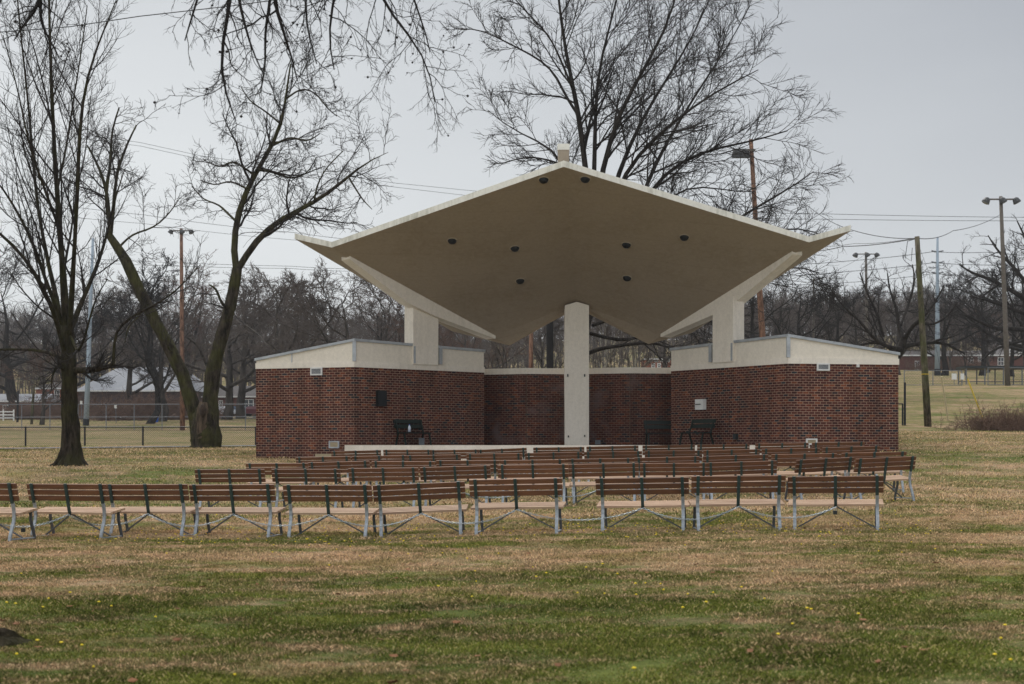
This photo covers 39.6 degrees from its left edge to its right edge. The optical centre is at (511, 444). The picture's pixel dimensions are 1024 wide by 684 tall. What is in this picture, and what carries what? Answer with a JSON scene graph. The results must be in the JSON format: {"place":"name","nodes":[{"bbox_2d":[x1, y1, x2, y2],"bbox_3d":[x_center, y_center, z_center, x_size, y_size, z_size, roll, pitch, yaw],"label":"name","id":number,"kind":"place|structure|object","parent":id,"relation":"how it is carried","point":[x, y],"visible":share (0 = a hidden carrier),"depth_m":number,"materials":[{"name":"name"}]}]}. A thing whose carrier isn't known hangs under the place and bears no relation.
{"place":"outdoors","nodes":[
{"label":"outdoors","id":0,"kind":"place"},
{"bbox_2d":[0,336,1023,683],"bbox_3d":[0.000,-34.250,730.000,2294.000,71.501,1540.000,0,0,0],"label":"ground","id":1,"kind":"structure","parent":0,"point":[990,396],"depth_m":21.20,"materials":[{"name":"plant"}]},
{"bbox_2d":[0,243,31,333],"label":"bare tree","id":2,"kind":"object","parent":1,"relation":"on","point":[2,274],"visible":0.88,"depth_m":188.38,"materials":[{"name":"brown plant"}]},
{"bbox_2d":[0,483,37,540],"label":"park bench","id":3,"kind":"object","parent":1,"relation":"on","point":[9,492],"visible":0.96,"depth_m":21.13,"materials":[{"name":"wood"}]},
{"bbox_2d":[0,341,93,424],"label":"bare tree","id":4,"kind":"object","parent":1,"relation":"on","point":[46,393],"visible":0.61,"depth_m":168.19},
{"bbox_2d":[0,235,101,409],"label":"bare tree","id":5,"kind":"object","parent":1,"relation":"on","point":[9,388],"visible":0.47,"depth_m":216.41,"materials":[{"name":"brown plant"}]},
{"bbox_2d":[0,391,104,419],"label":"brush thicket","id":6,"kind":"object","parent":1,"relation":"on","point":[26,409],"visible":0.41,"depth_m":191.85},
{"bbox_2d":[0,276,145,396],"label":"bare tree","id":7,"kind":"object","parent":1,"relation":"on","point":[104,313],"visible":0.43,"depth_m":196.65,"materials":[{"name":"brown plant"}]},
{"bbox_2d":[26,483,124,537],"bbox_3d":[-6.882,1.065,22.474,1.470,0.905,0.608,0,0,19],"label":"park bench","id":8,"kind":"object","parent":1,"relation":"on","point":[36,492],"visible":0.84,"depth_m":22.32,"materials":[{"name":"brown wood"}]},
{"bbox_2d":[83,238,93,425],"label":"steel pole","id":9,"kind":"object","parent":1,"relation":"on","point":[87,395],"visible":0.71,"depth_m":164.80,"materials":[{"name":"grey metal"}]},
{"bbox_2d":[16,279,170,384],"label":"bare tree","id":10,"kind":"object","parent":1,"relation":"on","point":[92,360],"visible":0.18,"depth_m":236.62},
{"bbox_2d":[0,0,208,466],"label":"bare tree","id":11,"kind":"object","parent":1,"relation":"on","point":[64,316],"visible":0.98,"depth_m":44.44,"materials":[{"name":"brown plant"}]},
{"bbox_2d":[0,426,255,445],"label":"chain link fence","id":12,"kind":"object","parent":1,"relation":"on","point":[128,442],"visible":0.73,"depth_m":70.90,"materials":[{"name":"grey metal"}]},
{"bbox_2d":[0,404,255,429],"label":"chain link fence","id":13,"kind":"object","parent":1,"relation":"on","point":[245,413],"visible":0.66,"depth_m":150.92,"materials":[{"name":"metal"}]},
{"bbox_2d":[40,386,234,420],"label":"brush thicket","id":14,"kind":"object","parent":1,"relation":"on","point":[128,412],"visible":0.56,"depth_m":187.14,"materials":[{"name":"plant"}]},
{"bbox_2d":[77,367,203,415],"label":"house","id":15,"kind":"structure","parent":1,"relation":"on","point":[117,385],"depth_m":225.91,"materials":[{"name":"white paint"}]},
{"bbox_2d":[84,284,205,405],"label":"bare tree","id":16,"kind":"object","parent":1,"relation":"on","point":[130,384],"visible":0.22,"depth_m":205.10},
{"bbox_2d":[99,247,198,423],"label":"bare tree","id":17,"kind":"object","parent":1,"relation":"on","point":[148,352],"visible":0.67,"depth_m":170.88,"materials":[{"name":"brown plant"}]},
{"bbox_2d":[105,484,200,535],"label":"park bench","id":18,"kind":"object","parent":1,"relation":"on","point":[180,494],"visible":0.78,"depth_m":23.15,"materials":[{"name":"brown wood"}]},
{"bbox_2d":[1,506,836,527],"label":"chain","id":19,"kind":"object","parent":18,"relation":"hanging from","point":[415,516],"visible":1,"depth_m":22.38,"materials":[{"name":"metal"}]},
{"bbox_2d":[93,257,224,420],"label":"bare tree","id":20,"kind":"object","parent":1,"relation":"on","point":[163,398],"visible":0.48,"depth_m":181.53,"materials":[{"name":"plant"}]},
{"bbox_2d":[107,384,238,419],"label":"brush thicket","id":21,"kind":"object","parent":1,"relation":"on","point":[175,401],"visible":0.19,"depth_m":193.89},
{"bbox_2d":[168,229,193,429],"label":"floodlight pole","id":22,"kind":"object","parent":1,"relation":"on","point":[182,405],"visible":0.77,"depth_m":147.82,"materials":[{"name":"brown wood"}]},
{"bbox_2d":[159,249,233,375],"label":"bare tree","id":23,"kind":"object","parent":1,"relation":"on","point":[197,327],"visible":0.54,"depth_m":231.77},
{"bbox_2d":[91,276,308,419],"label":"bare tree","id":24,"kind":"object","parent":1,"relation":"on","point":[230,384],"visible":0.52,"depth_m":187.50,"materials":[{"name":"plant"}]},
{"bbox_2d":[50,23,402,447],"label":"bare tree","id":25,"kind":"object","parent":1,"relation":"on","point":[204,426],"visible":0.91,"depth_m":66.82,"materials":[{"name":"brown plant"}]},
{"bbox_2d":[201,386,255,415],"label":"house","id":26,"kind":"structure","parent":1,"relation":"on","point":[250,398],"depth_m":232.00,"materials":[{"name":"brick"}]},
{"bbox_2d":[194,469,271,506],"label":"park bench","id":27,"kind":"object","parent":1,"relation":"on","point":[259,477],"visible":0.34,"depth_m":28.72,"materials":[{"name":"brown wood"}]},
{"bbox_2d":[189,484,285,536],"bbox_3d":[-4.457,1.093,23.145,1.470,0.905,0.608,-1,0,13],"label":"park bench","id":28,"kind":"object","parent":1,"relation":"on","point":[231,490],"visible":0.92,"depth_m":22.97,"materials":[{"name":"brown wood"}]},
{"bbox_2d":[0,0,475,647],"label":"overhanging tree","id":29,"kind":"object","parent":1,"relation":"on","point":[8,636],"visible":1,"depth_m":15.24,"materials":[{"name":"brown plant"}]},
{"bbox_2d":[215,268,286,417],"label":"bare tree","id":30,"kind":"object","parent":1,"relation":"on","point":[233,354],"visible":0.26,"depth_m":211.86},
{"bbox_2d":[194,269,315,418],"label":"bare tree","id":31,"kind":"object","parent":1,"relation":"on","point":[240,403],"visible":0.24,"depth_m":199.34,"materials":[{"name":"plant"}]},
{"bbox_2d":[246,463,311,495],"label":"park bench","id":32,"kind":"object","parent":1,"relation":"on","point":[267,467],"visible":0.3,"depth_m":32.35,"materials":[{"name":"brown wood"}]},
{"bbox_2d":[243,274,333,361],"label":"bare tree","id":33,"kind":"object","parent":1,"relation":"on","point":[274,314],"visible":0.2,"depth_m":189.31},
{"bbox_2d":[211,261,369,353],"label":"bare tree","id":34,"kind":"object","parent":1,"relation":"on","point":[277,332],"visible":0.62,"depth_m":160.59,"materials":[{"name":"plant"}]},
{"bbox_2d":[271,469,343,507],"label":"park bench","id":35,"kind":"object","parent":1,"relation":"on","point":[306,473],"visible":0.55,"depth_m":29.49,"materials":[{"name":"brown wood"}]},
{"bbox_2d":[265,269,373,348],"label":"bare tree","id":36,"kind":"object","parent":1,"relation":"on","point":[340,321],"visible":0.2,"depth_m":226.82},
{"bbox_2d":[238,255,402,355],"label":"bare tree","id":37,"kind":"object","parent":1,"relation":"on","point":[307,310],"visible":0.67,"depth_m":147.28,"materials":[{"name":"plant"}]},
{"bbox_2d":[296,456,352,484],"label":"park bench","id":38,"kind":"object","parent":1,"relation":"on","point":[326,459],"visible":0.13,"depth_m":37.03,"materials":[{"name":"brown wood"}]},
{"bbox_2d":[283,485,378,538],"bbox_3d":[-2.892,1.091,22.871,1.470,0.905,0.608,0,0,11],"label":"park bench","id":39,"kind":"object","parent":1,"relation":"on","point":[365,496],"visible":0.91,"depth_m":22.69,"materials":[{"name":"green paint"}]},
{"bbox_2d":[308,461,372,494],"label":"park bench","id":40,"kind":"object","parent":1,"relation":"on","point":[344,466],"visible":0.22,"depth_m":33.09,"materials":[{"name":"brown wood"}]},
{"bbox_2d":[332,271,404,340],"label":"bare tree","id":41,"kind":"object","parent":1,"relation":"on","point":[380,323],"visible":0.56,"depth_m":193.30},
{"bbox_2d":[352,455,408,484],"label":"park bench","id":42,"kind":"object","parent":1,"relation":"on","point":[385,458],"visible":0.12,"depth_m":37.04,"materials":[{"name":"brown wood"}]},
{"bbox_2d":[348,467,421,507],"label":"park bench","id":43,"kind":"object","parent":1,"relation":"on","point":[412,474],"visible":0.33,"depth_m":29.28,"materials":[{"name":"brown wood"}]},
{"bbox_2d":[355,287,450,345],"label":"bare tree","id":44,"kind":"object","parent":1,"relation":"on","point":[400,337],"visible":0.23,"depth_m":217.77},
{"bbox_2d":[371,461,436,484],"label":"park bench","id":45,"kind":"object","parent":1,"relation":"on","point":[395,464],"visible":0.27,"depth_m":32.60,"materials":[{"name":"brown wood"}]},
{"bbox_2d":[373,481,467,537],"bbox_3d":[-1.451,1.066,22.856,1.470,0.905,0.608,-3,0,3],"label":"park bench","id":46,"kind":"object","parent":1,"relation":"on","point":[430,494],"visible":0.89,"depth_m":22.64,"materials":[{"name":"brown wood"}]},
{"bbox_2d":[420,465,490,505],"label":"park bench","id":47,"kind":"object","parent":1,"relation":"on","point":[481,471],"visible":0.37,"depth_m":29.39,"materials":[{"name":"brown wood"}]},
{"bbox_2d":[400,324,527,368],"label":"bare tree","id":48,"kind":"object","parent":1,"relation":"on","point":[473,345],"visible":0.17,"depth_m":150.82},
{"bbox_2d":[436,460,500,496],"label":"park bench","id":49,"kind":"object","parent":1,"relation":"on","point":[493,464],"visible":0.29,"depth_m":32.99,"materials":[{"name":"brown wood"}]},
{"bbox_2d":[466,453,522,474],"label":"park bench","id":50,"kind":"object","parent":1,"relation":"on","point":[506,456],"visible":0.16,"depth_m":37.10,"materials":[{"name":"brown wood"}]},
{"bbox_2d":[477,340,521,368],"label":"bare tree","id":51,"kind":"object","parent":1,"relation":"on","point":[497,355],"visible":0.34,"depth_m":130.24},
{"bbox_2d":[5,498,1011,674],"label":"yellow flowers","id":52,"kind":"object","parent":1,"relation":"on","point":[1010,659],"visible":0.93,"depth_m":21.07,"materials":[{"name":"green plant"}]},
{"bbox_2d":[0,281,1021,393],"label":"wood","id":53,"kind":"object","parent":1,"relation":"on","point":[21,320],"visible":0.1,"depth_m":290.51,"materials":[{"name":"plant"}]},
{"bbox_2d":[0,506,1023,683],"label":"fallen leaves","id":54,"kind":"object","parent":1,"relation":"on","point":[131,679],"visible":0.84,"depth_m":11.18,"materials":[{"name":"yellow plant"}]},
{"bbox_2d":[469,478,565,534],"bbox_3d":[0.100,0.986,22.482,1.470,0.905,0.608,-1,0,9],"label":"park bench","id":55,"kind":"object","parent":1,"relation":"on","point":[530,487],"visible":0.97,"depth_m":22.29,"materials":[{"name":"green paint"}]},
{"bbox_2d":[501,459,565,495],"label":"park bench","id":56,"kind":"object","parent":1,"relation":"on","point":[525,462],"visible":0.16,"depth_m":32.90,"materials":[{"name":"green paint"}]},
{"bbox_2d":[497,464,570,504],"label":"park bench","id":57,"kind":"object","parent":1,"relation":"on","point":[537,471],"visible":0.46,"depth_m":29.32,"materials":[{"name":"green paint"}]},
{"bbox_2d":[515,316,563,367],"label":"bare tree","id":58,"kind":"object","parent":1,"relation":"on","point":[556,328],"visible":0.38,"depth_m":164.20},
{"bbox_2d":[546,321,553,367],"bbox_3d":[1.720,-3.715,64.000,0.405,7.454,0.323,0,0,0],"label":"utility pole","id":59,"kind":"object","parent":1,"relation":"on","point":[549,348],"visible":0.28,"depth_m":63.86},
{"bbox_2d":[525,452,581,481],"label":"park bench","id":60,"kind":"object","parent":1,"relation":"on","point":[542,456],"visible":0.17,"depth_m":36.42,"materials":[{"name":"green paint"}]},
{"bbox_2d":[254,144,899,459],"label":"bandstand","id":61,"kind":"structure","parent":1,"relation":"on","point":[512,261],"depth_m":49.10,"materials":[{"name":"brick"}]},
{"bbox_2d":[393,419,431,444],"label":"stage bench","id":62,"kind":"object","parent":61,"relation":"on","point":[412,423],"visible":0.91,"depth_m":49.99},
{"bbox_2d":[679,419,716,444],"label":"stage bench","id":63,"kind":"object","parent":61,"relation":"on","point":[711,426],"visible":0.9,"depth_m":49.32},
{"bbox_2d":[568,458,632,495],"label":"park bench","id":64,"kind":"object","parent":1,"relation":"on","point":[607,460],"visible":0.34,"depth_m":32.58,"materials":[{"name":"green paint"}]},
{"bbox_2d":[568,463,638,502],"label":"park bench","id":65,"kind":"object","parent":1,"relation":"on","point":[602,469],"visible":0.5,"depth_m":29.89,"materials":[{"name":"green paint"}]},
{"bbox_2d":[589,317,626,367],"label":"bare tree","id":66,"kind":"object","parent":1,"relation":"on","point":[611,333],"visible":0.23,"depth_m":118.14,"materials":[{"name":"brown plant"}]},
{"bbox_2d":[584,451,641,481],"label":"park bench","id":67,"kind":"object","parent":1,"relation":"on","point":[611,454],"visible":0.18,"depth_m":36.22,"materials":[{"name":"green paint"}]},
{"bbox_2d":[612,331,667,367],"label":"bare tree","id":68,"kind":"object","parent":1,"relation":"on","point":[634,355],"visible":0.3,"depth_m":110.02,"materials":[{"name":"brown plant"}]},
{"bbox_2d":[595,477,689,531],"bbox_3d":[2.099,0.972,22.683,1.470,0.905,0.608,-1,0,10],"label":"park bench","id":69,"kind":"object","parent":1,"relation":"on","point":[642,486],"visible":0.91,"depth_m":22.49,"materials":[{"name":"green paint"}]},
{"bbox_2d":[440,0,855,367],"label":"bare tree","id":70,"kind":"object","parent":1,"relation":"on","point":[618,118],"visible":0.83,"depth_m":65.86,"materials":[{"name":"brown plant"}]},
{"bbox_2d":[634,456,699,496],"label":"park bench","id":71,"kind":"object","parent":1,"relation":"on","point":[695,459],"visible":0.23,"depth_m":32.15,"materials":[{"name":"green paint"}]},
{"bbox_2d":[640,463,705,500],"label":"park bench","id":72,"kind":"object","parent":1,"relation":"on","point":[691,468],"visible":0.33,"depth_m":30.72,"materials":[{"name":"green paint"}]},
{"bbox_2d":[645,450,701,479],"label":"park bench","id":73,"kind":"object","parent":1,"relation":"on","point":[674,453],"visible":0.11,"depth_m":36.44,"materials":[{"name":"green paint"}]},
{"bbox_2d":[697,444,749,462],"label":"park bench","id":74,"kind":"object","parent":1,"relation":"on","point":[731,446],"visible":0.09,"depth_m":39.62,"materials":[{"name":"green paint"}]},
{"bbox_2d":[703,449,759,470],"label":"park bench","id":75,"kind":"object","parent":1,"relation":"on","point":[733,452],"visible":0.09,"depth_m":36.92,"materials":[{"name":"green paint"}]},
{"bbox_2d":[701,454,767,495],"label":"park bench","id":76,"kind":"object","parent":1,"relation":"on","point":[732,458],"visible":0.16,"depth_m":31.74,"materials":[{"name":"green paint"}]},
{"bbox_2d":[688,475,785,531],"bbox_3d":[3.545,0.937,22.471,1.470,0.905,0.608,-1,0,0],"label":"park bench","id":77,"kind":"object","parent":1,"relation":"on","point":[760,483],"visible":0.93,"depth_m":22.25,"materials":[{"name":"green paint"}]},
{"bbox_2d":[673,289,807,344],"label":"bare tree","id":78,"kind":"object","parent":1,"relation":"on","point":[752,310],"visible":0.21,"depth_m":158.72,"materials":[{"name":"brown plant"}]},
{"bbox_2d":[705,460,776,498],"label":"park bench","id":79,"kind":"object","parent":1,"relation":"on","point":[741,467],"visible":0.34,"depth_m":29.73,"materials":[{"name":"green paint"}]},
{"bbox_2d":[731,139,764,336],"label":"floodlight pole","id":80,"kind":"object","parent":1,"relation":"on","point":[759,295],"visible":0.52,"depth_m":91.86,"materials":[{"name":"brown wood"}]},
{"bbox_2d":[744,274,810,338],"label":"bare tree","id":81,"kind":"object","parent":1,"relation":"on","point":[775,329],"visible":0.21,"depth_m":197.38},
{"bbox_2d":[709,267,850,340],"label":"bare tree","id":82,"kind":"object","parent":1,"relation":"on","point":[810,304],"visible":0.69,"depth_m":146.86,"materials":[{"name":"brown plant"}]},
{"bbox_2d":[755,442,808,469],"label":"park bench","id":83,"kind":"object","parent":1,"relation":"on","point":[785,445],"visible":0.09,"depth_m":38.75,"materials":[{"name":"green paint"}]},
{"bbox_2d":[761,448,819,475],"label":"park bench","id":84,"kind":"object","parent":1,"relation":"on","point":[790,451],"visible":0.24,"depth_m":35.51,"materials":[{"name":"green paint"}]},
{"bbox_2d":[769,453,836,493],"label":"park bench","id":85,"kind":"object","parent":1,"relation":"on","point":[787,459],"visible":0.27,"depth_m":31.38,"materials":[{"name":"green paint"}]},
{"bbox_2d":[784,457,853,500],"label":"park bench","id":86,"kind":"object","parent":1,"relation":"on","point":[823,464],"visible":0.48,"depth_m":29.33,"materials":[{"name":"green paint"}]},
{"bbox_2d":[769,277,885,341],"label":"bare tree","id":87,"kind":"object","parent":1,"relation":"on","point":[853,301],"visible":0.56,"depth_m":167.33,"materials":[{"name":"brown plant"}]},
{"bbox_2d":[788,475,883,530],"bbox_3d":[5.136,0.946,22.582,1.470,0.905,0.608,-1,0,12],"label":"park bench","id":88,"kind":"object","parent":1,"relation":"on","point":[796,484],"visible":0.94,"depth_m":22.40,"materials":[{"name":"green paint"}]},
{"bbox_2d":[820,446,879,481],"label":"park bench","id":89,"kind":"object","parent":1,"relation":"on","point":[857,449],"visible":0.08,"depth_m":35.42,"materials":[{"name":"green paint"}]},
{"bbox_2d":[807,286,903,348],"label":"bare tree","id":90,"kind":"object","parent":1,"relation":"on","point":[858,309],"visible":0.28,"depth_m":190.74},
{"bbox_2d":[835,451,906,491],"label":"park bench","id":91,"kind":"object","parent":1,"relation":"on","point":[878,455],"visible":0.52,"depth_m":31.25,"materials":[{"name":"green paint"}]},
{"bbox_2d":[843,456,915,500],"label":"park bench","id":92,"kind":"object","parent":1,"relation":"on","point":[883,461],"visible":0.69,"depth_m":28.15,"materials":[{"name":"green paint"}]},
{"bbox_2d":[858,282,912,349],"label":"bare tree","id":93,"kind":"object","parent":1,"relation":"on","point":[882,298],"visible":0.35,"depth_m":238.78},
{"bbox_2d":[816,250,984,364],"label":"bare tree","id":94,"kind":"object","parent":1,"relation":"on","point":[902,346],"visible":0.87,"depth_m":97.49,"materials":[{"name":"brown plant"}]},
{"bbox_2d":[863,282,940,374],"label":"bare tree","id":95,"kind":"object","parent":1,"relation":"on","point":[910,317],"visible":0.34,"depth_m":203.72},
{"bbox_2d":[905,236,931,426],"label":"utility pole","id":96,"kind":"object","parent":1,"relation":"on","point":[925,386],"visible":0.92,"depth_m":74.87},
{"bbox_2d":[931,237,943,375],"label":"transmission pole","id":97,"kind":"object","parent":1,"relation":"on","point":[937,326],"visible":0.86,"depth_m":179.81,"materials":[{"name":"metal"}]},
{"bbox_2d":[886,266,1009,375],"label":"bare tree","id":98,"kind":"object","parent":1,"relation":"on","point":[943,357],"visible":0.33,"depth_m":186.17,"materials":[{"name":"brown plant"}]},
{"bbox_2d":[899,351,1003,370],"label":"brush thicket","id":99,"kind":"object","parent":1,"relation":"on","point":[956,362],"visible":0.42,"depth_m":229.44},
{"bbox_2d":[899,351,1022,369],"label":"house","id":100,"kind":"structure","parent":1,"relation":"on","point":[1017,362],"depth_m":232.00,"materials":[{"name":"brick"}]},
{"bbox_2d":[925,262,1021,375],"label":"bare tree","id":101,"kind":"object","parent":1,"relation":"on","point":[983,363],"visible":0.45,"depth_m":181.17,"materials":[{"name":"brown plant"}]},
{"bbox_2d":[927,396,1023,431],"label":"brush thicket","id":102,"kind":"object","parent":1,"relation":"on","point":[1003,421],"visible":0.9,"depth_m":69.36,"materials":[{"name":"plant"}]},
{"bbox_2d":[933,227,1023,362],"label":"bare tree","id":103,"kind":"object","parent":1,"relation":"on","point":[1016,347],"visible":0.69,"depth_m":149.84,"materials":[{"name":"brown plant"}]},
{"bbox_2d":[953,213,1023,364],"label":"bare tree","id":104,"kind":"object","parent":1,"relation":"on","point":[992,280],"visible":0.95,"depth_m":127.89,"materials":[{"name":"brown plant"}]},
{"bbox_2d":[956,366,1023,384],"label":"fence","id":105,"kind":"object","parent":1,"relation":"on","point":[976,368],"visible":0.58,"depth_m":126.24,"materials":[{"name":"metal"}]},
{"bbox_2d":[982,196,1020,385],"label":"floodlight pole","id":106,"kind":"object","parent":1,"relation":"on","point":[1001,199],"visible":0.96,"depth_m":117.84,"materials":[{"name":"grey wood"}]},
{"bbox_2d":[981,285,1022,376],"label":"bare tree","id":107,"kind":"object","parent":1,"relation":"on","point":[1012,358],"visible":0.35,"depth_m":164.71,"materials":[{"name":"brown plant"}]},
{"bbox_2d":[0,430,1023,519],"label":"meadow grass","id":108,"kind":"structure","parent":0,"point":[590,508],"depth_m":34.64,"materials":[{"name":"plant"}]},
{"bbox_2d":[0,0,1023,342],"label":"sky","id":109,"kind":"structure","parent":0,"point":[930,93],"materials":[{"name":"grey"}]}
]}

